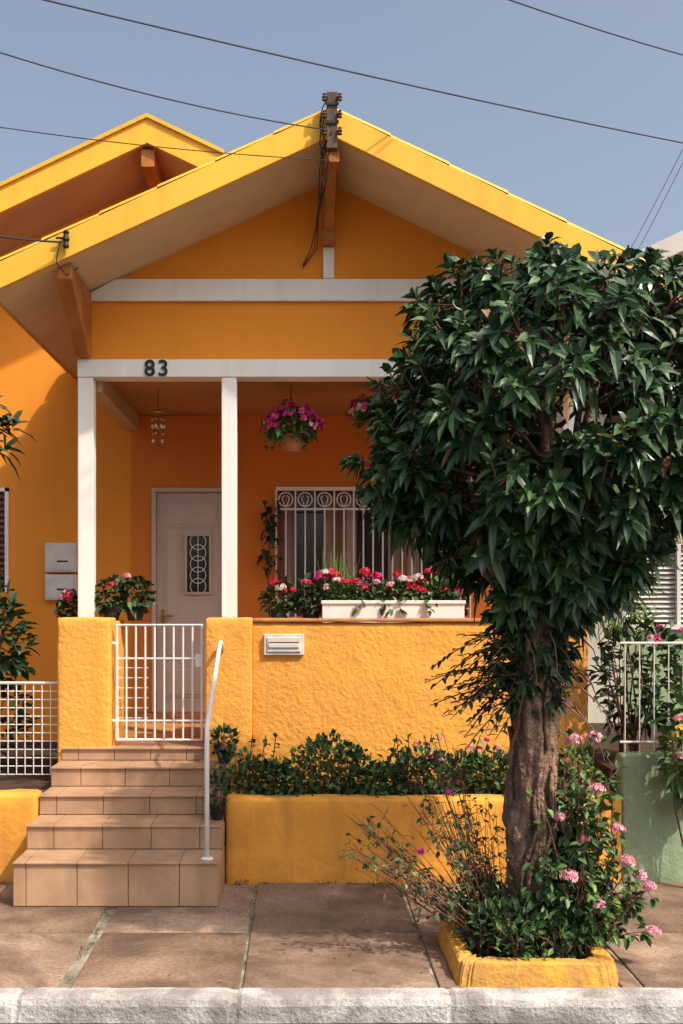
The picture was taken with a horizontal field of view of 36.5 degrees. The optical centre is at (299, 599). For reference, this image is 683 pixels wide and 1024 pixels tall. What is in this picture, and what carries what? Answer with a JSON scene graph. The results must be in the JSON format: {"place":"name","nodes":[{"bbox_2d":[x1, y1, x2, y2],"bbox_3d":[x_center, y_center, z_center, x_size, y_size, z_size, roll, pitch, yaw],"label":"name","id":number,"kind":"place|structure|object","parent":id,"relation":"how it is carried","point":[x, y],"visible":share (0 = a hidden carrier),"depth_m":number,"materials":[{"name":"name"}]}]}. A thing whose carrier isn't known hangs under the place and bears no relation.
{"place":"outdoors","nodes":[
{"label":"outdoors","id":0,"kind":"place"},
{"bbox_2d":[0,742,57,792],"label":"front yard ground","id":1,"kind":"structure","parent":0,"point":[42,783],"depth_m":7.32,"materials":[{"name":"concrete"}]},
{"bbox_2d":[0,572,40,768],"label":"yard shrub","id":2,"kind":"object","parent":1,"relation":"on","point":[15,664],"visible":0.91,"depth_m":7.21,"materials":[{"name":"green plant"}]},
{"bbox_2d":[0,682,57,774],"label":"grid fence","id":3,"kind":"object","parent":1,"relation":"on","point":[25,724],"visible":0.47,"depth_m":6.70,"materials":[{"name":"white metal"}]},
{"bbox_2d":[0,185,537,740],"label":"house walls","id":4,"kind":"structure","parent":1,"relation":"on","point":[38,385],"depth_m":8.60,"materials":[{"name":"orange paint"}]},
{"bbox_2d":[0,488,8,591],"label":"wing window","id":5,"kind":"structure","parent":4,"relation":"attached to","point":[4,532],"depth_m":8.62,"materials":[{"name":"white glass"}]},
{"bbox_2d":[45,543,77,599],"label":"meter boxes","id":6,"kind":"object","parent":4,"relation":"attached to","point":[61,557],"visible":0.84,"depth_m":8.52,"materials":[{"name":"metal"}]},
{"bbox_2d":[0,144,196,254],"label":"wing roof slab","id":7,"kind":"structure","parent":4,"relation":"on","point":[78,197],"depth_m":8.24,"materials":[{"name":"orange paint"}]},
{"bbox_2d":[0,113,223,213],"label":"wing bargeboard","id":8,"kind":"object","parent":4,"relation":"attached to","point":[59,169],"visible":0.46,"depth_m":7.90,"materials":[{"name":"yellow paint"}]},
{"bbox_2d":[152,488,221,711],"bbox_3d":[-0.910,0.000,8.633,0.640,1.861,0.174,0,0,0],"label":"front door","id":9,"kind":"structure","parent":4,"relation":"attached to","point":[187,554],"depth_m":8.61,"materials":[{"name":"paint"}]},
{"bbox_2d":[257,500,283,617],"bbox_3d":[-0.241,-0.247,8.513,0.240,1.155,0.230,0,0,0],"label":"climbing plant","id":10,"kind":"object","parent":4,"relation":"attached to","point":[271,538],"visible":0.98,"depth_m":8.49,"materials":[{"name":"green plant"}]},
{"bbox_2d":[0,140,606,377],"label":"roof slab","id":11,"kind":"structure","parent":4,"relation":"on","point":[33,305],"depth_m":6.56,"materials":[{"name":"paint"}]},
{"bbox_2d":[303,92,342,267],"bbox_3d":[0.118,-2.609,6.491,0.125,0.802,0.807,0,0,-11],"label":"service cable bracket","id":12,"kind":"object","parent":11,"relation":"attached to","point":[330,100],"visible":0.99,"depth_m":6.13,"materials":[{"name":"brown metal"}]},
{"bbox_2d":[0,127,326,159],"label":"power line","id":13,"kind":"object","parent":12,"relation":"attached to","point":[161,147],"visible":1,"depth_m":5.88,"materials":[{"name":"rubber"}]},
{"bbox_2d":[0,52,327,130],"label":"power line","id":14,"kind":"object","parent":12,"relation":"attached to","point":[159,96],"visible":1,"depth_m":5.57,"materials":[{"name":"rubber"}]},
{"bbox_2d":[0,111,679,379],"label":"bargeboard","id":15,"kind":"object","parent":11,"relation":"attached to","point":[290,142],"visible":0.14,"depth_m":6.20,"materials":[{"name":"yellow paint"}]},
{"bbox_2d":[55,229,77,274],"bbox_3d":[-1.380,-2.083,6.270,0.087,0.249,0.252,0,0,21],"label":"cable insulator","id":16,"kind":"object","parent":15,"relation":"attached to","point":[65,238],"visible":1,"depth_m":6.16,"materials":[{"name":"black ceramic"}]},
{"bbox_2d":[0,235,61,242],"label":"service cable","id":17,"kind":"object","parent":16,"relation":"attached to","point":[25,239],"visible":1,"depth_m":6.08,"materials":[{"name":"rubber"}]},
{"bbox_2d":[0,109,681,281],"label":"roof tiles","id":18,"kind":"object","parent":11,"relation":"on","point":[47,237],"depth_m":6.23,"materials":[{"name":"yellow paint"}]},
{"bbox_2d":[278,491,466,615],"bbox_3d":[0.607,-0.400,8.680,1.579,1.061,0.080,0,0,0],"label":"window sash","id":19,"kind":"object","parent":4,"relation":"attached to","point":[290,544],"depth_m":8.70,"materials":[{"name":"white metal"}]},
{"bbox_2d":[275,487,470,617],"bbox_3d":[0.602,-0.381,8.564,1.614,1.102,0.072,0,0,0],"label":"window grille","id":20,"kind":"object","parent":4,"relation":"attached to","point":[315,489],"depth_m":8.53,"materials":[{"name":"white metal"}]},
{"bbox_2d":[116,620,123,740],"bbox_3d":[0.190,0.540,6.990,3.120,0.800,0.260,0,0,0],"label":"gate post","id":21,"kind":"object","parent":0,"point":[121,673],"visible":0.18,"depth_m":7.02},
{"bbox_2d":[109,382,400,415],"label":"porch ceiling","id":22,"kind":"structure","parent":0,"point":[205,398],"depth_m":7.78,"materials":[{"name":"orange paint"}]},
{"bbox_2d":[57,147,599,356],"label":"roof brackets","id":23,"kind":"object","parent":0,"point":[75,294],"visible":0.65,"depth_m":6.56,"materials":[{"name":"orange wood"}]},
{"bbox_2d":[0,882,682,989],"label":"sidewalk","id":24,"kind":"structure","parent":0,"point":[288,947],"depth_m":4.92,"materials":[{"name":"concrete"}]},
{"bbox_2d":[0,395,36,481],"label":"tree","id":25,"kind":"object","parent":24,"relation":"on","point":[14,420],"visible":1,"depth_m":5.82,"materials":[{"name":"green plant"}]},
{"bbox_2d":[0,789,41,881],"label":"wall","id":26,"kind":"structure","parent":24,"relation":"on","point":[19,810],"depth_m":6.02,"materials":[{"name":"paint"}]},
{"bbox_2d":[57,617,115,761],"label":"wall pillar","id":27,"kind":"structure","parent":24,"relation":"on","point":[86,649],"depth_m":6.61,"materials":[{"name":"paint"}]},
{"bbox_2d":[53,588,77,617],"bbox_3d":[-1.547,0.063,7.022,0.235,0.294,0.219,0,0,0],"label":"potted plant","id":28,"kind":"object","parent":27,"relation":"on","point":[67,597],"visible":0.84,"depth_m":6.97,"materials":[{"name":"green plant"}]},
{"bbox_2d":[13,742,230,908],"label":"front steps","id":29,"kind":"structure","parent":24,"relation":"on","point":[116,825],"depth_m":5.78,"materials":[{"name":"tile"}]},
{"bbox_2d":[200,640,223,860],"bbox_3d":[-0.500,0.822,6.069,0.070,1.140,1.085,0,0,0],"label":"handrail","id":30,"kind":"object","parent":29,"relation":"on","point":[206,856],"visible":1,"depth_m":5.56,"materials":[{"name":"white metal"}]},
{"bbox_2d":[202,768,231,819],"bbox_3d":[-0.475,1.109,5.927,0.182,0.294,0.204,0,0,0],"label":"potted plant","id":31,"kind":"object","parent":29,"relation":"on","point":[217,811],"visible":0.94,"depth_m":5.91,"materials":[{"name":"green plant"}]},
{"bbox_2d":[209,722,240,763],"bbox_3d":[-0.481,0.893,6.484,0.238,0.258,0.236,0,0,0],"label":"potted plant","id":32,"kind":"object","parent":29,"relation":"on","point":[225,729],"visible":0.86,"depth_m":6.46,"materials":[{"name":"green plant"}]},
{"bbox_2d":[116,713,204,742],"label":"porch floor","id":33,"kind":"structure","parent":24,"relation":"on","point":[168,728],"depth_m":7.59,"materials":[{"name":"orange tile"}]},
{"bbox_2d":[77,247,574,617],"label":"porch posts and beams","id":34,"kind":"object","parent":33,"relation":"on","point":[229,374],"visible":0.47,"depth_m":6.88,"materials":[{"name":"white paint"}]},
{"bbox_2d":[95,572,133,620],"bbox_3d":[-1.276,-0.027,7.017,0.310,0.338,0.292,0,0,0],"label":"potted plant","id":35,"kind":"object","parent":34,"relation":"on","point":[108,608],"visible":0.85,"depth_m":6.97,"materials":[{"name":"green plant"}]},
{"bbox_2d":[113,573,155,620],"bbox_3d":[-1.126,-0.023,7.034,0.286,0.330,0.264,0,0,0],"label":"potted plant","id":36,"kind":"object","parent":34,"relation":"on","point":[136,606],"visible":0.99,"depth_m":7.00,"materials":[{"name":"green plant"}]},
{"bbox_2d":[144,359,167,375],"bbox_3d":[-0.956,-1.540,6.868,0.154,0.110,0.008,0,0,0],"label":"house number","id":37,"kind":"object","parent":34,"relation":"attached to","point":[151,367],"visible":1,"depth_m":6.86,"materials":[{"name":"black metal"}]},
{"bbox_2d":[151,409,164,448],"bbox_3d":[-1.028,-1.310,7.500,0.102,0.436,0.102,0,0,0],"label":"wind chime","id":38,"kind":"object","parent":34,"relation":"hanging from","point":[157,412],"visible":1,"depth_m":7.49,"materials":[{"name":"beige"}]},
{"bbox_2d":[258,396,324,452],"bbox_3d":[-0.060,-1.283,7.304,0.476,0.484,0.422,0,0,0],"label":"hanging flower basket","id":39,"kind":"object","parent":34,"relation":"hanging from","point":[286,438],"visible":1,"depth_m":7.22,"materials":[{"name":"ceramic"}]},
{"bbox_2d":[80,187,547,358],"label":"gable wall","id":40,"kind":"structure","parent":34,"relation":"on","point":[373,241],"depth_m":6.91,"materials":[{"name":"orange paint"}]},
{"bbox_2d":[96,381,559,429],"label":"porch ceiling beams","id":41,"kind":"structure","parent":34,"relation":"attached to","point":[112,403],"depth_m":7.70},
{"bbox_2d":[346,385,396,440],"bbox_3d":[0.546,-1.333,7.296,0.438,0.401,0.405,0,0,0],"label":"hanging flower basket","id":42,"kind":"object","parent":34,"relation":"hanging from","point":[356,409],"visible":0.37,"depth_m":7.25,"materials":[{"name":"plant"}]},
{"bbox_2d":[204,617,252,784],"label":"wall pillar","id":43,"kind":"structure","parent":24,"relation":"on","point":[232,704],"depth_m":6.60,"materials":[{"name":"orange paint"}]},
{"bbox_2d":[112,624,204,740],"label":"metal gate","id":44,"kind":"structure","parent":43,"relation":"attached to","point":[199,660],"depth_m":6.69,"materials":[{"name":"white metal"}]},
{"bbox_2d":[65,879,451,982],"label":"weeds","id":45,"kind":"object","parent":24,"relation":"on","point":[253,917],"visible":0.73,"depth_m":5.15,"materials":[{"name":"green plant"}]},
{"bbox_2d":[30,882,670,980],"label":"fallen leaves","id":46,"kind":"object","parent":24,"relation":"on","point":[319,904],"visible":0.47,"depth_m":5.40,"materials":[{"name":"brown plant"}]},
{"bbox_2d":[225,780,611,884],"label":"planter wall","id":47,"kind":"structure","parent":24,"relation":"on","point":[275,839],"depth_m":5.96,"materials":[{"name":"paint"}]},
{"bbox_2d":[251,786,569,794],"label":"planter soil","id":48,"kind":"structure","parent":47,"relation":"in","point":[324,791],"depth_m":6.43,"materials":[{"name":"brown soil"}]},
{"bbox_2d":[209,729,598,809],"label":"hedge plants","id":49,"kind":"object","parent":48,"relation":"on","point":[268,770],"visible":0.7,"depth_m":6.21,"materials":[{"name":"green plant"}]},
{"bbox_2d":[252,622,587,785],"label":"garden wall","id":50,"kind":"structure","parent":24,"relation":"on","point":[363,685],"depth_m":6.64,"materials":[{"name":"paint"}]},
{"bbox_2d":[264,634,303,654],"bbox_3d":[-0.102,0.285,6.620,0.256,0.134,0.049,0,0,0],"label":"mail slot","id":51,"kind":"object","parent":50,"relation":"attached to","point":[283,644],"visible":1,"depth_m":6.60,"materials":[{"name":"metal"}]},
{"bbox_2d":[253,618,480,622],"bbox_3d":[0.774,0.131,6.727,2.152,0.028,0.210,0,0,0],"label":"wall coping","id":52,"kind":"object","parent":50,"relation":"on","point":[276,620],"depth_m":6.63,"materials":[{"name":"orange paint"}]},
{"bbox_2d":[256,575,304,617],"bbox_3d":[-0.145,-0.006,7.006,0.296,0.331,0.295,0,0,-43],"label":"geranium pot","id":53,"kind":"object","parent":52,"relation":"on","point":[287,588],"visible":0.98,"depth_m":6.95,"materials":[{"name":"green plant"}]},
{"bbox_2d":[289,572,334,617],"bbox_3d":[0.081,-0.015,6.992,0.316,0.350,0.307,0,0,0],"label":"geranium pot","id":54,"kind":"object","parent":52,"relation":"on","point":[308,582],"visible":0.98,"depth_m":6.95,"materials":[{"name":"green plant"}]},
{"bbox_2d":[311,549,471,622],"bbox_3d":[0.621,-0.097,6.981,1.105,0.510,0.302,0,0,0],"label":"flower box","id":55,"kind":"object","parent":52,"relation":"on","point":[338,603],"visible":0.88,"depth_m":6.90,"materials":[{"name":"white ceramic"}]},
{"bbox_2d":[463,931,585,958],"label":"tree pit soil","id":56,"kind":"object","parent":24,"relation":"on","point":[474,950],"depth_m":4.66,"materials":[{"name":"brown soil"}]},
{"bbox_2d":[337,731,511,948],"bbox_3d":[0.575,1.117,4.852,0.801,0.973,0.606,0,0,0],"label":"flowering shrub","id":57,"kind":"object","parent":56,"relation":"on","point":[469,869],"visible":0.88,"depth_m":4.79,"materials":[{"name":"green plant"}]},
{"bbox_2d":[338,231,682,957],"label":"tree","id":58,"kind":"object","parent":56,"relation":"on","point":[544,529],"visible":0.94,"depth_m":4.37,"materials":[{"name":"green plant"}]},
{"bbox_2d":[453,872,606,960],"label":"ground cover plants","id":59,"kind":"object","parent":56,"relation":"on","point":[505,921],"visible":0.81,"depth_m":4.53,"materials":[{"name":"green plant"}]},
{"bbox_2d":[504,699,661,957],"bbox_3d":[1.272,1.052,4.717,0.674,1.183,0.650,0,0,0],"label":"rose bush","id":60,"kind":"object","parent":56,"relation":"on","point":[574,866],"visible":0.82,"depth_m":4.59,"materials":[{"name":"green plant"}]},
{"bbox_2d":[437,917,618,987],"bbox_3d":[1.016,1.590,4.720,0.717,0.120,0.670,0,0,0],"label":"tree pit rim","id":61,"kind":"object","parent":24,"relation":"on","point":[595,968],"visible":0.59,"depth_m":4.40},
{"bbox_2d":[582,777,620,882],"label":"yellow wall end","id":62,"kind":"structure","parent":24,"relation":"on","point":[616,804],"depth_m":5.97,"materials":[{"name":"paint"}]},
{"bbox_2d":[554,310,682,722],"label":"walls","id":63,"kind":"structure","parent":24,"relation":"on","point":[595,715],"depth_m":8.50,"materials":[{"name":"white paint"}]},
{"bbox_2d":[618,545,682,628],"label":"louvered window","id":64,"kind":"structure","parent":63,"relation":"attached to","point":[672,608],"depth_m":8.54,"materials":[{"name":"white wood"}]},
{"bbox_2d":[642,230,682,309],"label":"roof","id":65,"kind":"structure","parent":63,"relation":"attached to","point":[673,244],"depth_m":7.00,"materials":[{"name":"white paint"}]},
{"bbox_2d":[43,0,682,143],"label":"power line","id":66,"kind":"object","parent":65,"relation":"attached to","point":[59,3],"visible":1,"depth_m":5.80,"materials":[{"name":"rubber"}]},
{"bbox_2d":[631,149,682,247],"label":"power line","id":67,"kind":"object","parent":65,"relation":"attached to","point":[658,196],"visible":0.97,"depth_m":8.72,"materials":[{"name":"rubber"}]},
{"bbox_2d":[638,163,682,248],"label":"power line","id":68,"kind":"object","parent":65,"relation":"attached to","point":[660,207],"visible":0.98,"depth_m":8.83,"materials":[{"name":"rubber"}]},
{"bbox_2d":[649,683,682,846],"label":"shrub","id":69,"kind":"object","parent":24,"relation":"on","point":[675,775],"visible":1,"depth_m":5.82,"materials":[{"name":"green plant"}]},
{"bbox_2d":[0,1023,682,1023],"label":"road","id":70,"kind":"structure","parent":0,"point":[303,1023],"depth_m":4.23,"materials":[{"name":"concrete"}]},
{"bbox_2d":[0,987,682,1023],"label":"curb","id":71,"kind":"structure","parent":70,"relation":"on","point":[541,1005],"depth_m":4.23,"materials":[{"name":"grey concrete"}]},
{"bbox_2d":[0,0,682,249],"label":"sky","id":72,"kind":"structure","parent":0,"point":[606,183],"materials":[{"name":"blue"}]},
{"bbox_2d":[509,0,682,55],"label":"power line","id":73,"kind":"object","parent":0,"point":[593,27],"visible":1,"depth_m":6.43,"materials":[{"name":"rubber"}]},
{"bbox_2d":[588,723,681,792],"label":"neighbour terrace","id":74,"kind":"structure","parent":0,"point":[602,765],"depth_m":7.09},
{"bbox_2d":[583,562,682,751],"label":"terrace plants","id":75,"kind":"object","parent":74,"relation":"on","point":[614,633],"visible":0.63,"depth_m":6.47,"materials":[{"name":"green plant"}]},
{"bbox_2d":[615,751,682,881],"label":"neighbour front wall","id":76,"kind":"structure","parent":0,"point":[654,848],"depth_m":5.98,"materials":[{"name":"green paint"}]},
{"bbox_2d":[620,642,682,752],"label":"neighbour railing","id":77,"kind":"object","parent":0,"point":[639,741],"visible":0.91,"depth_m":6.05,"materials":[{"name":"white metal"}]}
]}

